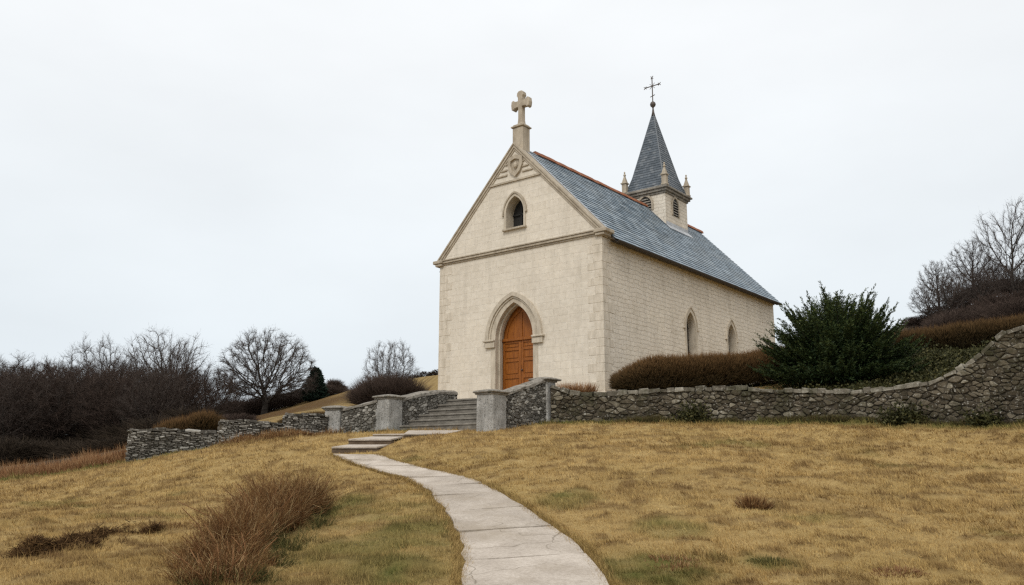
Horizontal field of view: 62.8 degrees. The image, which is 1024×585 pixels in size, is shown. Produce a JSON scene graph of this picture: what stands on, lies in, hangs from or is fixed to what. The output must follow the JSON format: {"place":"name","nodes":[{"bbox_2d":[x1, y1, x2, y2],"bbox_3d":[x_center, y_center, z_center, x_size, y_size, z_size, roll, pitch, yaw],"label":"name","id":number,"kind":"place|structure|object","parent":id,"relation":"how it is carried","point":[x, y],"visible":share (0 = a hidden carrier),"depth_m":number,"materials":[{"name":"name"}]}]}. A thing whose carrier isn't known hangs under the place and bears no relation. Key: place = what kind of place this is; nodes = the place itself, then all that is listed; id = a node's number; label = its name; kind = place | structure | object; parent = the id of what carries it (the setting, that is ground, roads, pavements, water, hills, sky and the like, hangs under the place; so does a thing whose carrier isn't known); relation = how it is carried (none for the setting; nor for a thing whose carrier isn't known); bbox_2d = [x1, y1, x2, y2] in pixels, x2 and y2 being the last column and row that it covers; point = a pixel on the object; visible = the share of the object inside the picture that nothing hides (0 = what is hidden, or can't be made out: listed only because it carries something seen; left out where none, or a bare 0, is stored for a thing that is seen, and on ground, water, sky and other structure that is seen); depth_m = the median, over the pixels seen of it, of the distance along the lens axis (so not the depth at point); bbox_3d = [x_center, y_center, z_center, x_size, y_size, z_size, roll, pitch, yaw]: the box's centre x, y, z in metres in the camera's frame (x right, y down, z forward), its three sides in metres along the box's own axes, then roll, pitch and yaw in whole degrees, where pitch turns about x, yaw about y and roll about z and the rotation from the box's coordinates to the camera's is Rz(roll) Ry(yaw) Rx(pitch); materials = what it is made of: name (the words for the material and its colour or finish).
{"place":"outdoors","nodes":[
{"label":"outdoors","id":0,"kind":"place"},
{"bbox_2d":[277,410,324,422],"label":"hedge","id":1,"kind":"object","parent":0,"point":[321,412],"visible":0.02,"depth_m":27.75,"materials":[{"name":"brown plant"}]},
{"bbox_2d":[404,430,463,433],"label":"paving","id":2,"kind":"structure","parent":0,"point":[426,431],"depth_m":23.49,"materials":[{"name":"grey stone"}]},
{"bbox_2d":[333,454,608,584],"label":"path","id":3,"kind":"structure","parent":0,"point":[513,542],"depth_m":10.32,"materials":[{"name":"grey concrete"}]},
{"bbox_2d":[0,307,1023,584],"bbox_3d":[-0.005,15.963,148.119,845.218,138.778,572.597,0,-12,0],"label":"ground","id":4,"kind":"structure","parent":0,"point":[276,415],"depth_m":13.40,"materials":[{"name":"plant"}]},
{"bbox_2d":[0,355,32,396],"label":"bare tree","id":5,"kind":"object","parent":4,"relation":"on","point":[4,366],"visible":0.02,"depth_m":59.61,"materials":[{"name":"brown plant"}]},
{"bbox_2d":[0,367,39,437],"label":"bare tree","id":6,"kind":"object","parent":4,"relation":"on","point":[12,386],"visible":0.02,"depth_m":55.23,"materials":[{"name":"brown plant"}]},
{"bbox_2d":[0,361,50,441],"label":"bare tree","id":7,"kind":"object","parent":4,"relation":"on","point":[17,377],"visible":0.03,"depth_m":57.81,"materials":[{"name":"brown plant"}]},
{"bbox_2d":[0,358,56,440],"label":"bare tree","id":8,"kind":"object","parent":4,"relation":"on","point":[3,409],"visible":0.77,"depth_m":51.43,"materials":[{"name":"brown plant"}]},
{"bbox_2d":[0,349,63,436],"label":"bare tree","id":9,"kind":"object","parent":4,"relation":"on","point":[18,361],"visible":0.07,"depth_m":59.88,"materials":[{"name":"brown plant"}]},
{"bbox_2d":[0,361,69,437],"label":"bare tree","id":10,"kind":"object","parent":4,"relation":"on","point":[29,368],"visible":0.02,"depth_m":59.68,"materials":[{"name":"brown plant"}]},
{"bbox_2d":[15,356,69,382],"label":"bare tree","id":11,"kind":"object","parent":4,"relation":"on","point":[41,365],"visible":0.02,"depth_m":62.39,"materials":[{"name":"brown plant"}]},
{"bbox_2d":[0,373,85,441],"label":"bare tree","id":12,"kind":"object","parent":4,"relation":"on","point":[23,419],"visible":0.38,"depth_m":52.43,"materials":[{"name":"brown plant"}]},
{"bbox_2d":[0,358,113,441],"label":"bare tree","id":13,"kind":"object","parent":4,"relation":"on","point":[49,435],"visible":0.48,"depth_m":52.59,"materials":[{"name":"brown plant"}]},
{"bbox_2d":[0,442,126,477],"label":"dry reeds","id":14,"kind":"object","parent":4,"relation":"on","point":[86,460],"visible":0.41,"depth_m":25.68,"materials":[{"name":"brown plant"}]},
{"bbox_2d":[13,356,115,438],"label":"bare tree","id":15,"kind":"object","parent":4,"relation":"on","point":[81,367],"visible":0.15,"depth_m":55.96,"materials":[{"name":"brown plant"}]},
{"bbox_2d":[32,364,123,440],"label":"bare tree","id":16,"kind":"object","parent":4,"relation":"on","point":[74,392],"visible":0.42,"depth_m":53.09,"materials":[{"name":"brown plant"}]},
{"bbox_2d":[32,355,129,437],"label":"bare tree","id":17,"kind":"object","parent":4,"relation":"on","point":[93,365],"visible":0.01,"depth_m":59.58,"materials":[{"name":"brown plant"}]},
{"bbox_2d":[0,516,188,560],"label":"dead turf heap","id":18,"kind":"object","parent":4,"relation":"on","point":[34,545],"visible":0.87,"depth_m":10.69,"materials":[{"name":"brown plant"}]},
{"bbox_2d":[57,332,135,386],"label":"bare tree","id":19,"kind":"object","parent":4,"relation":"on","point":[99,354],"visible":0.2,"depth_m":65.76,"materials":[{"name":"grey plant"}]},
{"bbox_2d":[50,367,146,436],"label":"bare tree","id":20,"kind":"object","parent":4,"relation":"on","point":[90,400],"visible":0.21,"depth_m":53.84,"materials":[{"name":"brown plant"}]},
{"bbox_2d":[75,353,154,423],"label":"bare tree","id":21,"kind":"object","parent":4,"relation":"on","point":[113,365],"visible":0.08,"depth_m":59.46,"materials":[{"name":"brown plant"}]},
{"bbox_2d":[0,405,232,466],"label":"woodland undergrowth","id":22,"kind":"object","parent":4,"relation":"on","point":[17,450],"visible":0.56,"depth_m":44.22,"materials":[{"name":"brown plant"}]},
{"bbox_2d":[67,360,175,439],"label":"bare tree","id":23,"kind":"object","parent":4,"relation":"on","point":[108,409],"visible":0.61,"depth_m":52.23,"materials":[{"name":"brown plant"}]},
{"bbox_2d":[91,357,158,421],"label":"bare tree","id":24,"kind":"object","parent":4,"relation":"on","point":[122,374],"visible":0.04,"depth_m":58.50,"materials":[{"name":"brown plant"}]},
{"bbox_2d":[108,357,169,382],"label":"bare tree","id":25,"kind":"object","parent":4,"relation":"on","point":[142,365],"visible":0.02,"depth_m":70.06,"materials":[{"name":"grey plant"}]},
{"bbox_2d":[110,363,193,427],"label":"bare tree","id":26,"kind":"object","parent":4,"relation":"on","point":[149,393],"visible":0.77,"depth_m":51.59,"materials":[{"name":"brown plant"}]},
{"bbox_2d":[113,368,196,423],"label":"bare tree","id":27,"kind":"object","parent":4,"relation":"on","point":[142,388],"visible":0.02,"depth_m":59.00,"materials":[{"name":"brown plant"}]},
{"bbox_2d":[119,323,216,415],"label":"bare tree","id":28,"kind":"object","parent":4,"relation":"on","point":[161,359],"visible":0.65,"depth_m":56.77,"materials":[{"name":"grey plant"}]},
{"bbox_2d":[129,360,220,422],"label":"bare tree","id":29,"kind":"object","parent":4,"relation":"on","point":[200,397],"visible":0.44,"depth_m":54.31,"materials":[{"name":"brown plant"}]},
{"bbox_2d":[152,337,199,408],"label":"bare tree","id":30,"kind":"object","parent":4,"relation":"on","point":[184,356],"visible":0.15,"depth_m":62.09,"materials":[{"name":"grey plant"}]},
{"bbox_2d":[165,521,186,527],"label":"grass tuft","id":31,"kind":"object","parent":4,"relation":"on","point":[175,524],"visible":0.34,"depth_m":12.29,"materials":[{"name":"brown plant"}]},
{"bbox_2d":[148,361,214,410],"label":"bare tree","id":32,"kind":"object","parent":4,"relation":"on","point":[194,391],"visible":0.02,"depth_m":61.76,"materials":[{"name":"grey plant"}]},
{"bbox_2d":[149,408,226,430],"bbox_3d":[-10.678,4.464,27.458,2.770,1.418,1.629,2,-12,-10],"label":"hedge","id":33,"kind":"object","parent":4,"relation":"on","point":[203,420],"visible":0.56,"depth_m":27.21,"materials":[{"name":"brown plant"}]},
{"bbox_2d":[184,375,220,409],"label":"bare tree","id":34,"kind":"object","parent":4,"relation":"on","point":[206,398],"visible":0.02,"depth_m":65.87,"materials":[{"name":"grey plant"}]},
{"bbox_2d":[171,361,240,416],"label":"bare tree","id":35,"kind":"object","parent":4,"relation":"on","point":[226,391],"visible":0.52,"depth_m":57.67,"materials":[{"name":"brown plant"}]},
{"bbox_2d":[125,412,328,461],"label":"dry stone wall","id":36,"kind":"structure","parent":4,"relation":"on","point":[145,443],"depth_m":24.91,"materials":[{"name":"grey stone"}]},
{"bbox_2d":[210,372,245,414],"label":"bare tree","id":37,"kind":"object","parent":4,"relation":"on","point":[230,398],"visible":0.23,"depth_m":69.68,"materials":[{"name":"grey plant"}]},
{"bbox_2d":[150,447,367,584],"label":"rush clump","id":38,"kind":"object","parent":4,"relation":"on","point":[249,526],"visible":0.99,"depth_m":10.06,"materials":[{"name":"brown plant"}]},
{"bbox_2d":[214,324,319,414],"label":"bare tree","id":39,"kind":"object","parent":4,"relation":"on","point":[278,390],"visible":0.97,"depth_m":65.32,"materials":[{"name":"grey plant"}]},
{"bbox_2d":[207,426,350,446],"bbox_3d":[-6.973,4.296,25.285,4.184,0.948,1.808,3,-12,-13],"label":"dead bracken","id":40,"kind":"object","parent":4,"relation":"on","point":[271,435],"visible":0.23,"depth_m":25.02,"materials":[{"name":"brown plant"}]},
{"bbox_2d":[214,378,349,420],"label":"hillside scrub","id":41,"kind":"object","parent":4,"relation":"on","point":[250,409],"visible":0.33,"depth_m":68.94,"materials":[{"name":"brown plant"}]},
{"bbox_2d":[300,366,329,401],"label":"fir tree","id":42,"kind":"object","parent":4,"relation":"on","point":[321,388],"visible":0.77,"depth_m":67.50,"materials":[{"name":"green plant"}]},
{"bbox_2d":[321,405,345,432],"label":"gate pier","id":43,"kind":"structure","parent":4,"relation":"on","point":[334,413],"depth_m":25.96,"materials":[{"name":"grey stone"}]},
{"bbox_2d":[341,400,377,432],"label":"flank wall","id":44,"kind":"structure","parent":4,"relation":"on","point":[362,416],"depth_m":25.77,"materials":[{"name":"grey stone"}]},
{"bbox_2d":[332,444,388,452],"bbox_3d":[-3.598,3.834,20.002,1.270,0.435,0.772,0,-12,0],"label":"stone step","id":45,"kind":"object","parent":4,"relation":"on","point":[355,448],"visible":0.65,"depth_m":19.68,"materials":[{"name":"grey stone"}]},
{"bbox_2d":[348,436,402,443],"bbox_3d":[-3.365,3.786,20.823,1.236,0.460,0.983,0,-12,0],"label":"stone step","id":46,"kind":"object","parent":4,"relation":"on","point":[377,438],"visible":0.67,"depth_m":20.41,"materials":[{"name":"grey stone"}]},
{"bbox_2d":[342,368,430,406],"bbox_3d":[-5.519,4.554,37.231,4.486,2.528,3.321,0,-12,0],"label":"bramble bush","id":47,"kind":"object","parent":4,"relation":"on","point":[366,390],"visible":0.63,"depth_m":36.68,"materials":[{"name":"brown plant"}]},
{"bbox_2d":[372,394,405,430],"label":"gate pier","id":48,"kind":"structure","parent":4,"relation":"on","point":[388,412],"depth_m":25.51,"materials":[{"name":"grey stone"}]},
{"bbox_2d":[361,339,422,384],"bbox_3d":[-5.494,3.841,38.040,2.905,3.724,2.962,8,-14,-35],"label":"bare bush","id":49,"kind":"object","parent":4,"relation":"on","point":[389,363],"visible":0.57,"depth_m":37.95,"materials":[{"name":"grey plant"}]},
{"bbox_2d":[373,434,434,438],"bbox_3d":[-2.777,3.902,22.059,0.960,0.420,2.160,-7,-14,32],"label":"stone step","id":50,"kind":"object","parent":4,"relation":"on","point":[405,436],"visible":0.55,"depth_m":21.31,"materials":[{"name":"grey stone"}]},
{"bbox_2d":[411,369,437,377],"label":"hilltop hedgerow","id":51,"kind":"object","parent":4,"relation":"on","point":[432,373],"visible":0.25,"depth_m":76.94,"materials":[{"name":"plant"}]},
{"bbox_2d":[401,390,457,424],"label":"flank wall","id":52,"kind":"structure","parent":4,"relation":"on","point":[415,405],"depth_m":26.63,"materials":[{"name":"grey stone"}]},
{"bbox_2d":[399,398,476,430],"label":"stone staircase","id":53,"kind":"structure","parent":4,"relation":"on","point":[460,414],"depth_m":25.61,"materials":[{"name":"grey stone"}]},
{"bbox_2d":[327,452,622,584],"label":"path edge grass","id":54,"kind":"structure","parent":4,"relation":"on","point":[459,547],"depth_m":10.98,"materials":[{"name":"brown plant"}]},
{"bbox_2d":[473,389,509,431],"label":"gate pier","id":55,"kind":"structure","parent":4,"relation":"on","point":[491,409],"depth_m":23.00,"materials":[{"name":"grey stone"}]},
{"bbox_2d":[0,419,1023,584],"bbox_3d":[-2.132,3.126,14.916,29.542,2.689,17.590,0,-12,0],"label":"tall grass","id":56,"kind":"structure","parent":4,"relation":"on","point":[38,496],"depth_m":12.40,"materials":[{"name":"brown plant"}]},
{"bbox_2d":[504,379,545,428],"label":"flank wall","id":57,"kind":"structure","parent":4,"relation":"on","point":[525,402],"depth_m":24.15,"materials":[{"name":"grey stone"}]},
{"bbox_2d":[528,377,560,421],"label":"gate pier","id":58,"kind":"structure","parent":4,"relation":"on","point":[550,381],"depth_m":24.93,"materials":[{"name":"grey stone"}]},
{"bbox_2d":[555,381,601,391],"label":"grass tuft","id":59,"kind":"object","parent":4,"relation":"on","point":[588,388],"visible":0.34,"depth_m":25.98,"materials":[{"name":"brown plant"}]},
{"bbox_2d":[433,76,781,398],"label":"church","id":60,"kind":"structure","parent":4,"relation":"on","point":[549,267],"depth_m":31.74,"materials":[{"name":"stone"}]},
{"bbox_2d":[502,191,527,231],"bbox_3d":[0.225,-3.069,31.774,1.180,1.510,0.590,-9,-15,37],"label":"gable window","id":61,"kind":"structure","parent":60,"relation":"in","point":[520,211],"depth_m":31.85,"materials":[{"name":"stone"}]},
{"bbox_2d":[502,306,532,389],"bbox_3d":[0.345,2.257,30.912,1.734,3.710,0.160,-9,-15,37],"label":"door","id":62,"kind":"structure","parent":60,"relation":"in","point":[517,341],"depth_m":31.07,"materials":[{"name":"brown wood"}]},
{"bbox_2d":[683,306,698,356],"bbox_3d":[7.039,1.926,33.471,0.400,2.790,1.280,-9,-15,37],"label":"window frame","id":63,"kind":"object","parent":60,"relation":"in","point":[689,310],"depth_m":33.67,"materials":[{"name":"stone"}]},
{"bbox_2d":[725,318,738,353],"bbox_3d":[9.452,2.532,36.464,0.400,2.810,1.280,-9,-15,37],"label":"window frame","id":64,"kind":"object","parent":60,"relation":"in","point":[730,322],"depth_m":36.68,"materials":[{"name":"stone"}]},
{"bbox_2d":[645,552,708,571],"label":"grass tuft","id":65,"kind":"object","parent":4,"relation":"on","point":[676,566],"visible":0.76,"depth_m":9.10,"materials":[{"name":"plant"}]},
{"bbox_2d":[666,398,719,422],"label":"ivy plant","id":66,"kind":"object","parent":4,"relation":"on","point":[688,414],"visible":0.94,"depth_m":23.58,"materials":[{"name":"green plant"}]},
{"bbox_2d":[606,343,785,390],"bbox_3d":[6.324,2.425,26.703,6.831,1.884,2.468,2,-12,-9],"label":"hedge","id":67,"kind":"object","parent":4,"relation":"on","point":[660,371],"visible":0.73,"depth_m":25.87,"materials":[{"name":"brown plant"}]},
{"bbox_2d":[731,489,774,509],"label":"grass tuft","id":68,"kind":"object","parent":4,"relation":"on","point":[754,502],"visible":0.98,"depth_m":11.98,"materials":[{"name":"brown plant"}]},
{"bbox_2d":[745,554,794,566],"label":"grass tuft","id":69,"kind":"object","parent":4,"relation":"on","point":[769,560],"visible":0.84,"depth_m":9.31,"materials":[{"name":"plant"}]},
{"bbox_2d":[546,413,1023,426],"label":"wall foot growth","id":70,"kind":"object","parent":4,"relation":"on","point":[823,418],"depth_m":22.66,"materials":[{"name":"green plant"}]},
{"bbox_2d":[550,325,1023,423],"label":"retaining wall","id":71,"kind":"structure","parent":4,"relation":"on","point":[991,376],"depth_m":22.39,"materials":[{"name":"stone"}]},
{"bbox_2d":[748,281,931,386],"bbox_3d":[9.697,1.300,24.840,5.290,3.357,3.881,0,-12,0],"label":"evergreen bush","id":72,"kind":"object","parent":4,"relation":"on","point":[834,340],"visible":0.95,"depth_m":24.06,"materials":[{"name":"green plant"}]},
{"bbox_2d":[733,337,998,427],"bbox_3d":[12.611,2.387,23.896,12.622,3.616,9.792,0,-12,0],"label":"bank ivy","id":73,"kind":"object","parent":4,"relation":"on","point":[940,365],"visible":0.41,"depth_m":23.57,"materials":[{"name":"green plant"}]},
{"bbox_2d":[867,398,931,424],"bbox_3d":[9.955,3.024,21.198,1.852,0.802,0.915,0,-12,0],"label":"ivy plant","id":74,"kind":"object","parent":4,"relation":"on","point":[903,414],"visible":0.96,"depth_m":21.10,"materials":[{"name":"green plant"}]},
{"bbox_2d":[869,564,930,577],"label":"grass tuft","id":75,"kind":"object","parent":4,"relation":"on","point":[897,569],"visible":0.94,"depth_m":8.82,"materials":[{"name":"brown plant"}]},
{"bbox_2d":[906,284,947,317],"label":"bare tree","id":76,"kind":"object","parent":4,"relation":"on","point":[917,291],"visible":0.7,"depth_m":71.15,"materials":[{"name":"grey plant"}]},
{"bbox_2d":[916,260,957,306],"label":"bare tree","id":77,"kind":"object","parent":4,"relation":"on","point":[935,274],"visible":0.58,"depth_m":76.61,"materials":[{"name":"grey plant"}]},
{"bbox_2d":[920,274,973,312],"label":"bare tree","id":78,"kind":"object","parent":4,"relation":"on","point":[943,299],"visible":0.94,"depth_m":67.00,"materials":[{"name":"grey plant"}]},
{"bbox_2d":[912,346,982,362],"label":"bank heather","id":79,"kind":"object","parent":4,"relation":"on","point":[952,352],"visible":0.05,"depth_m":25.21,"materials":[{"name":"brown plant"}]},
{"bbox_2d":[890,311,1023,351],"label":"hedge","id":80,"kind":"object","parent":4,"relation":"on","point":[961,335],"visible":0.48,"depth_m":26.80,"materials":[{"name":"brown plant"}]},
{"bbox_2d":[894,278,1023,330],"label":"hill brush","id":81,"kind":"object","parent":4,"relation":"on","point":[1008,304],"visible":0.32,"depth_m":61.46,"materials":[{"name":"brown plant"}]},
{"bbox_2d":[938,266,991,308],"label":"bare tree","id":82,"kind":"object","parent":4,"relation":"on","point":[956,278],"visible":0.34,"depth_m":71.16,"materials":[{"name":"grey plant"}]},
{"bbox_2d":[944,239,992,288],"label":"bare tree","id":83,"kind":"object","parent":4,"relation":"on","point":[969,252],"visible":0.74,"depth_m":75.83,"materials":[{"name":"grey plant"}]},
{"bbox_2d":[957,266,1003,301],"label":"bare tree","id":84,"kind":"object","parent":4,"relation":"on","point":[980,283],"visible":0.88,"depth_m":67.27,"materials":[{"name":"grey plant"}]},
{"bbox_2d":[960,403,1005,426],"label":"ivy plant","id":85,"kind":"object","parent":4,"relation":"on","point":[986,418],"visible":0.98,"depth_m":19.84,"materials":[{"name":"green plant"}]},
{"bbox_2d":[976,255,1010,296],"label":"bare tree","id":86,"kind":"object","parent":4,"relation":"on","point":[994,266],"visible":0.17,"depth_m":81.76,"materials":[{"name":"grey plant"}]},
{"bbox_2d":[971,197,1023,290],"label":"bare tree","id":87,"kind":"object","parent":4,"relation":"on","point":[1011,256],"visible":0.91,"depth_m":70.50,"materials":[{"name":"grey plant"}]},
{"bbox_2d":[976,263,1020,295],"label":"bare tree","id":88,"kind":"object","parent":4,"relation":"on","point":[1000,278],"visible":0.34,"depth_m":71.25,"materials":[{"name":"grey plant"}]},
{"bbox_2d":[995,259,1023,291],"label":"bare tree","id":89,"kind":"object","parent":4,"relation":"on","point":[1017,276],"visible":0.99,"depth_m":67.58,"materials":[{"name":"grey plant"}]},
{"bbox_2d":[0,0,1023,403],"label":"sky","id":90,"kind":"structure","parent":0,"point":[215,169],"materials":[{"name":"white"}]}
]}

